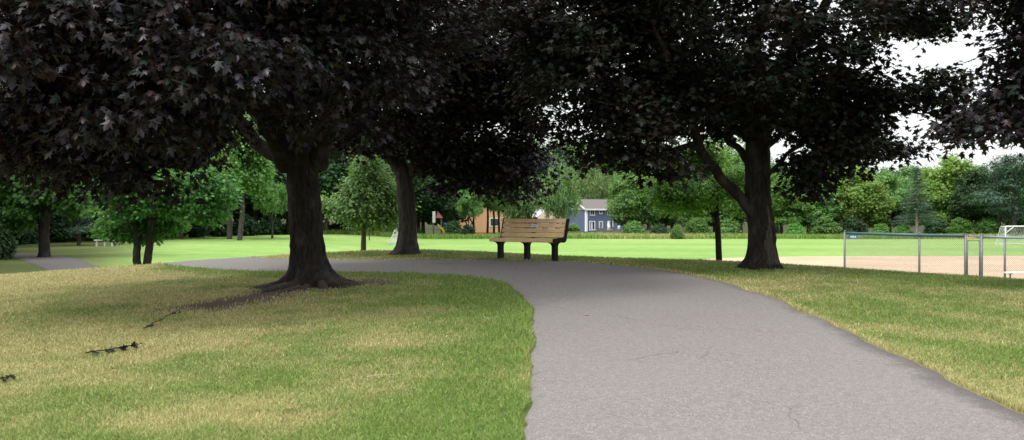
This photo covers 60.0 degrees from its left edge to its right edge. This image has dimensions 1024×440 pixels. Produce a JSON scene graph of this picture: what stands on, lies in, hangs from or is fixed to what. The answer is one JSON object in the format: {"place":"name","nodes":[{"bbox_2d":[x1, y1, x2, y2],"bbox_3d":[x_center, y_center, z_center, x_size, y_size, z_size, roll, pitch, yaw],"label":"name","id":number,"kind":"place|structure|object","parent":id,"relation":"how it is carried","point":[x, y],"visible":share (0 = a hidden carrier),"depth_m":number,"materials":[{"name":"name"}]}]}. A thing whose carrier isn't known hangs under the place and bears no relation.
{"place":"outdoors","nodes":[
{"label":"outdoors","id":0,"kind":"place"},
{"bbox_2d":[0,217,1023,439],"bbox_3d":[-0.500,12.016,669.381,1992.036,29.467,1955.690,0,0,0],"label":"ground","id":1,"kind":"structure","parent":0,"point":[187,248],"depth_m":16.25,"materials":[{"name":"green plant"}]},
{"bbox_2d":[0,374,15,382],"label":"fallen twig","id":2,"kind":"object","parent":1,"relation":"on","point":[13,377],"visible":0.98,"depth_m":7.05,"materials":[{"name":"brown wood"}]},
{"bbox_2d":[0,217,17,259],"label":"shrub","id":3,"kind":"object","parent":1,"relation":"on","point":[8,244],"visible":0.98,"depth_m":41.96,"materials":[{"name":"green plant"}]},
{"bbox_2d":[8,227,32,244],"bbox_3d":[-36.087,0.696,63.282,3.366,2.556,2.890,0,0,-32],"label":"shrub","id":4,"kind":"object","parent":1,"relation":"on","point":[23,238],"visible":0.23,"depth_m":63.32,"materials":[{"name":"green plant"}]},
{"bbox_2d":[23,223,38,243],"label":"shrub","id":5,"kind":"object","parent":1,"relation":"on","point":[34,238],"visible":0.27,"depth_m":65.33,"materials":[{"name":"green plant"}]},
{"bbox_2d":[0,164,98,256],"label":"broad tree","id":6,"kind":"object","parent":1,"relation":"on","point":[16,214],"visible":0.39,"depth_m":43.58,"materials":[{"name":"green plant"}]},
{"bbox_2d":[37,214,75,242],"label":"shrub","id":7,"kind":"object","parent":1,"relation":"on","point":[58,232],"visible":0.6,"depth_m":68.41,"materials":[{"name":"green plant"}]},
{"bbox_2d":[37,196,110,240],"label":"broad tree","id":8,"kind":"object","parent":1,"relation":"on","point":[101,204],"visible":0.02,"depth_m":70.46,"materials":[{"name":"green plant"}]},
{"bbox_2d":[54,186,99,244],"bbox_3d":[-30.483,-0.757,61.740,4.346,5.591,4.246,0,0,13],"label":"broad tree","id":9,"kind":"object","parent":1,"relation":"on","point":[78,228],"visible":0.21,"depth_m":61.78,"materials":[{"name":"green plant"}]},
{"bbox_2d":[70,217,99,240],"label":"shrub","id":10,"kind":"object","parent":1,"relation":"on","point":[84,237],"visible":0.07,"depth_m":72.28,"materials":[{"name":"green plant"}]},
{"bbox_2d":[85,341,141,354],"bbox_3d":[-3.728,1.206,8.331,0.176,0.111,0.562,0,0,40],"label":"fallen twig","id":11,"kind":"object","parent":1,"relation":"on","point":[123,347],"visible":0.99,"depth_m":8.35,"materials":[{"name":"brown wood"}]},
{"bbox_2d":[143,309,180,328],"bbox_3d":[-4.073,1.146,10.341,0.144,0.091,1.586,0,0,-6],"label":"fallen twig","id":12,"kind":"object","parent":1,"relation":"on","point":[153,324],"visible":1,"depth_m":10.19,"materials":[{"name":"brown wood"}]},
{"bbox_2d":[80,158,250,264],"bbox_3d":[-12.100,0.109,31.207,5.773,4.785,3.817,0,0,-13],"label":"twin trunk tree","id":13,"kind":"object","parent":1,"relation":"on","point":[143,224],"visible":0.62,"depth_m":30.76,"materials":[{"name":"green plant"}]},
{"bbox_2d":[185,219,211,237],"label":"shrub","id":14,"kind":"object","parent":1,"relation":"on","point":[198,231],"visible":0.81,"depth_m":83.62,"materials":[{"name":"green plant"}]},
{"bbox_2d":[158,125,247,238],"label":"broad tree","id":15,"kind":"object","parent":1,"relation":"on","point":[180,236],"visible":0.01,"depth_m":79.75,"materials":[{"name":"green plant"}]},
{"bbox_2d":[183,192,258,235],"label":"broad tree","id":16,"kind":"object","parent":1,"relation":"on","point":[248,198],"visible":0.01,"depth_m":91.75,"materials":[{"name":"green plant"}]},
{"bbox_2d":[209,220,233,236],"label":"shrub","id":17,"kind":"object","parent":1,"relation":"on","point":[218,232],"visible":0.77,"depth_m":85.98,"materials":[{"name":"green plant"}]},
{"bbox_2d":[198,114,246,238],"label":"tall tree","id":18,"kind":"object","parent":1,"relation":"on","point":[229,227],"visible":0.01,"depth_m":77.89,"materials":[{"name":"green plant"}]},
{"bbox_2d":[209,112,277,239],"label":"tall tree","id":19,"kind":"object","parent":1,"relation":"on","point":[256,171],"visible":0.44,"depth_m":73.45,"materials":[{"name":"green plant"}]},
{"bbox_2d":[232,214,261,235],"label":"shrub","id":20,"kind":"object","parent":1,"relation":"on","point":[251,228],"visible":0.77,"depth_m":89.04,"materials":[{"name":"green plant"}]},
{"bbox_2d":[233,208,263,220],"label":"broad tree","id":21,"kind":"object","parent":1,"relation":"on","point":[238,213],"visible":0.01,"depth_m":104.53,"materials":[{"name":"green plant"}]},
{"bbox_2d":[238,162,288,234],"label":"broad tree","id":22,"kind":"object","parent":1,"relation":"on","point":[281,177],"visible":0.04,"depth_m":95.29,"materials":[{"name":"green plant"}]},
{"bbox_2d":[247,204,287,219],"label":"broad tree","id":23,"kind":"object","parent":1,"relation":"on","point":[265,212],"depth_m":96.83,"materials":[{"name":"green plant"}]},
{"bbox_2d":[251,179,287,237],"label":"vase tree","id":24,"kind":"object","parent":1,"relation":"on","point":[274,202],"visible":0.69,"depth_m":79.22,"materials":[{"name":"green plant"}]},
{"bbox_2d":[257,213,283,234],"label":"shrub","id":25,"kind":"object","parent":1,"relation":"on","point":[264,224],"visible":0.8,"depth_m":93.74,"materials":[{"name":"green plant"}]},
{"bbox_2d":[0,0,542,293],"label":"maple tree","id":26,"kind":"object","parent":1,"relation":"on","point":[103,92],"visible":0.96,"depth_m":10.53,"materials":[{"name":"black plant"}]},
{"bbox_2d":[282,217,289,234],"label":"shrub","id":27,"kind":"object","parent":1,"relation":"on","point":[286,228],"visible":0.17,"depth_m":94.73,"materials":[{"name":"green plant"}]},
{"bbox_2d":[313,128,357,232],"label":"broad tree","id":28,"kind":"object","parent":1,"relation":"on","point":[330,176],"visible":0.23,"depth_m":95.59,"materials":[{"name":"green plant"}]},
{"bbox_2d":[331,220,348,230],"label":"shrub","id":29,"kind":"object","parent":1,"relation":"on","point":[335,226],"visible":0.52,"depth_m":99.87,"materials":[{"name":"green plant"}]},
{"bbox_2d":[320,155,421,250],"bbox_3d":[-4.239,-0.344,24.410,3.397,3.396,2.272,0,0,-24],"label":"young tree","id":30,"kind":"object","parent":1,"relation":"on","point":[369,200],"visible":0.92,"depth_m":24.05,"materials":[{"name":"green plant"}]},
{"bbox_2d":[339,135,424,230],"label":"broad tree","id":31,"kind":"object","parent":1,"relation":"on","point":[416,185],"visible":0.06,"depth_m":99.48,"materials":[{"name":"green plant"}]},
{"bbox_2d":[388,225,398,244],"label":"soccer goal","id":32,"kind":"object","parent":1,"relation":"on","point":[393,238],"visible":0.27,"depth_m":75.61,"materials":[{"name":"white paint"}]},
{"bbox_2d":[250,0,578,254],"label":"maple tree","id":33,"kind":"object","parent":1,"relation":"on","point":[445,145],"visible":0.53,"depth_m":19.21,"materials":[{"name":"grey plant"}]},
{"bbox_2d":[416,216,420,229],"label":"broad tree","id":34,"kind":"object","parent":1,"relation":"on","point":[418,224],"visible":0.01,"depth_m":131.89,"materials":[{"name":"green plant"}]},
{"bbox_2d":[407,147,451,221],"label":"broad tree","id":35,"kind":"object","parent":1,"relation":"on","point":[431,204],"visible":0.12,"depth_m":104.00,"materials":[{"name":"green plant"}]},
{"bbox_2d":[409,165,456,232],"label":"broad tree","id":36,"kind":"object","parent":1,"relation":"on","point":[446,217],"visible":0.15,"depth_m":106.25,"materials":[{"name":"green plant"}]},
{"bbox_2d":[432,211,446,233],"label":"play structure","id":37,"kind":"object","parent":1,"relation":"on","point":[438,215],"visible":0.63,"depth_m":102.44,"materials":[{"name":"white plastic"}]},
{"bbox_2d":[433,181,461,221],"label":"vase tree","id":38,"kind":"object","parent":1,"relation":"on","point":[449,207],"visible":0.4,"depth_m":104.56,"materials":[{"name":"green plant"}]},
{"bbox_2d":[443,219,462,234],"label":"shrub","id":39,"kind":"object","parent":1,"relation":"on","point":[453,227],"visible":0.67,"depth_m":101.24,"materials":[{"name":"green plant"}]},
{"bbox_2d":[444,179,469,233],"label":"broad tree","id":40,"kind":"object","parent":1,"relation":"on","point":[457,218],"visible":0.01,"depth_m":142.11,"materials":[{"name":"green plant"}]},
{"bbox_2d":[459,224,475,235],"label":"shrub","id":41,"kind":"object","parent":1,"relation":"on","point":[469,229],"visible":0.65,"depth_m":99.34,"materials":[{"name":"green plant"}]},
{"bbox_2d":[454,188,484,224],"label":"vase tree","id":42,"kind":"object","parent":1,"relation":"on","point":[462,205],"visible":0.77,"depth_m":102.24,"materials":[{"name":"green plant"}]},
{"bbox_2d":[455,188,493,232],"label":"vase tree","id":43,"kind":"object","parent":1,"relation":"on","point":[476,201],"visible":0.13,"depth_m":102.89,"materials":[{"name":"green plant"}]},
{"bbox_2d":[459,207,509,234],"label":"tan house","id":44,"kind":"structure","parent":1,"relation":"on","point":[481,223],"depth_m":150.00,"materials":[{"name":"beige wood"}]},
{"bbox_2d":[489,218,497,226],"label":"window","id":45,"kind":"structure","parent":44,"relation":"in","point":[491,219],"depth_m":149.97,"materials":[{"name":"white glass"}]},
{"bbox_2d":[480,190,502,233],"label":"tall tree","id":46,"kind":"object","parent":1,"relation":"on","point":[489,205],"visible":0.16,"depth_m":107.86,"materials":[{"name":"green plant"}]},
{"bbox_2d":[485,193,512,231],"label":"tall tree","id":47,"kind":"object","parent":1,"relation":"on","point":[499,215],"visible":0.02,"depth_m":111.92,"materials":[{"name":"green plant"}]},
{"bbox_2d":[493,188,507,233],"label":"tall tree","id":48,"kind":"object","parent":1,"relation":"on","point":[496,211],"visible":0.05,"depth_m":109.94,"materials":[{"name":"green plant"}]},
{"bbox_2d":[500,205,536,232],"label":"willow tree","id":49,"kind":"object","parent":1,"relation":"on","point":[513,213],"visible":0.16,"depth_m":126.03,"materials":[{"name":"green plant"}]},
{"bbox_2d":[489,217,569,260],"bbox_3d":[0.350,0.493,18.992,1.657,1.106,0.662,0,0,33],"label":"park bench","id":50,"kind":"object","parent":1,"relation":"on","point":[535,229],"visible":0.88,"depth_m":18.98,"materials":[{"name":"brown wood"}]},
{"bbox_2d":[508,176,551,232],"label":"vase tree","id":51,"kind":"object","parent":1,"relation":"on","point":[530,206],"visible":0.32,"depth_m":110.03,"materials":[{"name":"green plant"}]},
{"bbox_2d":[508,141,562,223],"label":"broad tree","id":52,"kind":"object","parent":1,"relation":"on","point":[539,175],"visible":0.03,"depth_m":207.02,"materials":[{"name":"green plant"}]},
{"bbox_2d":[537,212,565,228],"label":"house","id":53,"kind":"structure","parent":1,"relation":"on","point":[541,216],"depth_m":145.18,"materials":[{"name":"beige"}]},
{"bbox_2d":[538,159,582,228],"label":"willow tree","id":54,"kind":"object","parent":1,"relation":"on","point":[557,203],"visible":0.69,"depth_m":125.65,"materials":[{"name":"green plant"}]},
{"bbox_2d":[541,138,582,211],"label":"broad tree","id":55,"kind":"object","parent":1,"relation":"on","point":[558,152],"visible":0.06,"depth_m":219.69,"materials":[{"name":"green plant"}]},
{"bbox_2d":[568,223,580,230],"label":"shrub","id":56,"kind":"object","parent":1,"relation":"on","point":[574,227],"visible":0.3,"depth_m":149.46,"materials":[{"name":"green plant"}]},
{"bbox_2d":[544,140,606,214],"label":"broad tree","id":57,"kind":"object","parent":1,"relation":"on","point":[595,168],"visible":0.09,"depth_m":226.78,"materials":[{"name":"green plant"}]},
{"bbox_2d":[567,168,613,201],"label":"willow tree","id":58,"kind":"object","parent":1,"relation":"on","point":[600,182],"visible":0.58,"depth_m":203.25,"materials":[{"name":"green plant"}]},
{"bbox_2d":[564,199,622,231],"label":"blue house","id":59,"kind":"structure","parent":1,"relation":"on","point":[592,215],"depth_m":169.54,"materials":[{"name":"blue wood"}]},
{"bbox_2d":[589,221,594,229],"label":"window","id":60,"kind":"structure","parent":59,"relation":"in","point":[591,223],"depth_m":168.56,"materials":[{"name":"white glass"}]},
{"bbox_2d":[594,227,622,232],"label":"deck","id":61,"kind":"structure","parent":1,"relation":"on","point":[614,231],"depth_m":166.04,"materials":[{"name":"grey wood"}]},
{"bbox_2d":[592,146,625,198],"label":"broad tree","id":62,"kind":"object","parent":1,"relation":"on","point":[611,176],"visible":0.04,"depth_m":225.21,"materials":[{"name":"green plant"}]},
{"bbox_2d":[604,174,628,231],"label":"vase tree","id":63,"kind":"object","parent":1,"relation":"on","point":[614,187],"visible":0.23,"depth_m":115.79,"materials":[{"name":"green plant"}]},
{"bbox_2d":[605,166,631,227],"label":"broad tree","id":64,"kind":"object","parent":1,"relation":"on","point":[617,220],"visible":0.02,"depth_m":133.23,"materials":[{"name":"green plant"}]},
{"bbox_2d":[621,220,645,233],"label":"shrub","id":65,"kind":"object","parent":1,"relation":"on","point":[634,227],"visible":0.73,"depth_m":106.37,"materials":[{"name":"green plant"}]},
{"bbox_2d":[605,171,671,228],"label":"broad tree","id":66,"kind":"object","parent":1,"relation":"on","point":[628,210],"visible":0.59,"depth_m":111.03,"materials":[{"name":"green plant"}]},
{"bbox_2d":[280,229,1023,238],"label":"tall grass","id":67,"kind":"structure","parent":1,"relation":"on","point":[606,235],"depth_m":97.58,"materials":[{"name":"green plant"}]},
{"bbox_2d":[650,223,668,233],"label":"shrub","id":68,"kind":"object","parent":1,"relation":"on","point":[657,228],"visible":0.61,"depth_m":104.75,"materials":[{"name":"green plant"}]},
{"bbox_2d":[645,200,674,228],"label":"broad tree","id":69,"kind":"object","parent":1,"relation":"on","point":[668,221],"visible":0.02,"depth_m":116.04,"materials":[{"name":"green plant"}]},
{"bbox_2d":[669,224,683,238],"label":"shrub","id":70,"kind":"object","parent":1,"relation":"on","point":[676,232],"visible":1,"depth_m":96.70,"materials":[{"name":"green plant"}]},
{"bbox_2d":[663,178,720,227],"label":"broad tree","id":71,"kind":"object","parent":1,"relation":"on","point":[683,220],"visible":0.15,"depth_m":110.32,"materials":[{"name":"green plant"}]},
{"bbox_2d":[684,217,711,233],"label":"shrub","id":72,"kind":"object","parent":1,"relation":"on","point":[695,225],"visible":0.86,"depth_m":107.16,"materials":[{"name":"green plant"}]},
{"bbox_2d":[624,135,774,259],"bbox_3d":[4.496,-0.284,21.485,3.566,3.948,2.346,0,0,0],"label":"young tree","id":73,"kind":"object","parent":1,"relation":"on","point":[677,199],"visible":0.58,"depth_m":21.29,"materials":[{"name":"green plant"}]},
{"bbox_2d":[703,164,733,232],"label":"broad tree","id":74,"kind":"object","parent":1,"relation":"on","point":[712,224],"depth_m":119.67,"materials":[{"name":"green plant"}]},
{"bbox_2d":[707,163,746,230],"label":"broad tree","id":75,"kind":"object","parent":1,"relation":"on","point":[724,217],"visible":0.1,"depth_m":110.81,"materials":[{"name":"green plant"}]},
{"bbox_2d":[720,218,740,233],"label":"shrub","id":76,"kind":"object","parent":1,"relation":"on","point":[727,226],"visible":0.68,"depth_m":106.39,"materials":[{"name":"green plant"}]},
{"bbox_2d":[469,0,996,269],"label":"maple tree","id":77,"kind":"object","parent":1,"relation":"on","point":[722,89],"visible":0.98,"depth_m":15.31,"materials":[{"name":"black plant"}]},
{"bbox_2d":[717,142,776,232],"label":"broad tree","id":78,"kind":"object","parent":1,"relation":"on","point":[737,160],"visible":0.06,"depth_m":131.55,"materials":[{"name":"green plant"}]},
{"bbox_2d":[745,172,816,233],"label":"broad tree","id":79,"kind":"object","parent":1,"relation":"on","point":[781,207],"visible":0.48,"depth_m":106.50,"materials":[{"name":"green plant"}]},
{"bbox_2d":[785,223,805,234],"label":"shrub","id":80,"kind":"object","parent":1,"relation":"on","point":[794,228],"visible":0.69,"depth_m":103.47,"materials":[{"name":"green plant"}]},
{"bbox_2d":[797,181,843,227],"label":"broad tree","id":81,"kind":"object","parent":1,"relation":"on","point":[823,210],"visible":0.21,"depth_m":109.68,"materials":[{"name":"green plant"}]},
{"bbox_2d":[807,216,842,234],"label":"shrub","id":82,"kind":"object","parent":1,"relation":"on","point":[823,225],"visible":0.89,"depth_m":106.01,"materials":[{"name":"green plant"}]},
{"bbox_2d":[815,212,847,225],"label":"broad tree","id":83,"kind":"object","parent":1,"relation":"on","point":[836,220],"visible":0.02,"depth_m":134.37,"materials":[{"name":"green plant"}]},
{"bbox_2d":[822,159,872,222],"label":"tall tree","id":84,"kind":"object","parent":1,"relation":"on","point":[850,183],"visible":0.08,"depth_m":113.69,"materials":[{"name":"green plant"}]},
{"bbox_2d":[837,215,867,233],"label":"shrub","id":85,"kind":"object","parent":1,"relation":"on","point":[854,224],"visible":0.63,"depth_m":106.97,"materials":[{"name":"green plant"}]},
{"bbox_2d":[709,256,1023,278],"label":"infield","id":86,"kind":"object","parent":1,"relation":"on","point":[838,261],"visible":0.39,"depth_m":47.91,"materials":[{"name":"sand"}]},
{"bbox_2d":[844,230,966,274],"bbox_3d":[15.794,1.579,35.812,4.626,2.269,0.135,0,0,32],"label":"chain link fence","id":87,"kind":"object","parent":86,"relation":"on","point":[919,235],"visible":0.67,"depth_m":35.66,"materials":[{"name":"metal"}]},
{"bbox_2d":[967,236,979,275],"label":"fence gate","id":88,"kind":"structure","parent":87,"relation":"attached to","point":[973,256],"depth_m":34.46,"materials":[{"name":"metal"}]},
{"bbox_2d":[980,234,1023,278],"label":"chain link fence","id":89,"kind":"object","parent":86,"relation":"on","point":[1003,261],"visible":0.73,"depth_m":33.86,"materials":[{"name":"metal"}]},
{"bbox_2d":[836,169,898,228],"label":"broad tree","id":90,"kind":"object","parent":1,"relation":"on","point":[865,202],"visible":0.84,"depth_m":110.64,"materials":[{"name":"green plant"}]},
{"bbox_2d":[871,223,890,232],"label":"shrub","id":91,"kind":"object","parent":1,"relation":"on","point":[880,228],"visible":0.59,"depth_m":105.02,"materials":[{"name":"green plant"}]},
{"bbox_2d":[866,166,906,226],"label":"broad tree","id":92,"kind":"object","parent":1,"relation":"on","point":[894,212],"visible":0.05,"depth_m":139.81,"materials":[{"name":"green plant"}]},
{"bbox_2d":[871,167,915,232],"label":"vase tree","id":93,"kind":"object","parent":1,"relation":"on","point":[897,188],"visible":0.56,"depth_m":112.29,"materials":[{"name":"green plant"}]},
{"bbox_2d":[893,223,912,232],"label":"shrub","id":94,"kind":"object","parent":1,"relation":"on","point":[900,229],"visible":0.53,"depth_m":104.33,"materials":[{"name":"green plant"}]},
{"bbox_2d":[891,161,921,227],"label":"broad tree","id":95,"kind":"object","parent":1,"relation":"on","point":[905,171],"visible":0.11,"depth_m":144.55,"materials":[{"name":"green plant"}]},
{"bbox_2d":[890,165,944,233],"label":"spruce tree","id":96,"kind":"object","parent":1,"relation":"on","point":[920,210],"visible":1,"depth_m":103.86,"materials":[{"name":"green plant"}]},
{"bbox_2d":[900,165,945,226],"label":"broad tree","id":97,"kind":"object","parent":1,"relation":"on","point":[903,212],"visible":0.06,"depth_m":134.08,"materials":[{"name":"green plant"}]},
{"bbox_2d":[921,217,949,233],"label":"shrub","id":98,"kind":"object","parent":1,"relation":"on","point":[940,228],"visible":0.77,"depth_m":106.94,"materials":[{"name":"green plant"}]},
{"bbox_2d":[913,151,979,225],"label":"broad tree","id":99,"kind":"object","parent":1,"relation":"on","point":[948,172],"visible":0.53,"depth_m":112.72,"materials":[{"name":"green plant"}]},
{"bbox_2d":[946,217,974,234],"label":"shrub","id":100,"kind":"object","parent":1,"relation":"on","point":[958,226],"visible":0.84,"depth_m":105.87,"materials":[{"name":"green plant"}]},
{"bbox_2d":[911,0,1023,157],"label":"maple tree","id":101,"kind":"object","parent":1,"relation":"on","point":[1004,99],"visible":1,"depth_m":13.03,"materials":[{"name":"black plant"}]},
{"bbox_2d":[944,166,1009,233],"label":"broad tree","id":102,"kind":"object","parent":1,"relation":"on","point":[965,210],"visible":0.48,"depth_m":109.46,"materials":[{"name":"green plant"}]},
{"bbox_2d":[951,160,1023,225],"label":"pine tree","id":103,"kind":"object","parent":1,"relation":"on","point":[980,209],"visible":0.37,"depth_m":105.97,"materials":[{"name":"green plant"}]},
{"bbox_2d":[973,216,1006,234],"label":"shrub","id":104,"kind":"object","parent":1,"relation":"on","point":[987,225],"visible":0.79,"depth_m":105.97,"materials":[{"name":"green plant"}]},
{"bbox_2d":[971,152,1023,233],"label":"pine tree","id":105,"kind":"object","parent":1,"relation":"on","point":[1015,171],"visible":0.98,"depth_m":99.95,"materials":[{"name":"green plant"}]},
{"bbox_2d":[995,226,1023,244],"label":"soccer goal","id":106,"kind":"object","parent":1,"relation":"on","point":[1003,232],"visible":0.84,"depth_m":77.79,"materials":[{"name":"white paint"}]},
{"bbox_2d":[1007,224,1023,233],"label":"shrub","id":107,"kind":"object","parent":1,"relation":"on","point":[1021,231],"visible":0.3,"depth_m":106.21,"materials":[{"name":"green plant"}]},
{"bbox_2d":[0,0,1023,216],"label":"sky","id":108,"kind":"structure","parent":0,"point":[952,52],"materials":[{"name":"white"}]},
{"bbox_2d":[13,252,1023,439],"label":"path","id":109,"kind":"structure","parent":0,"point":[637,353],"depth_m":7.35,"materials":[{"name":"grey asphalt"}]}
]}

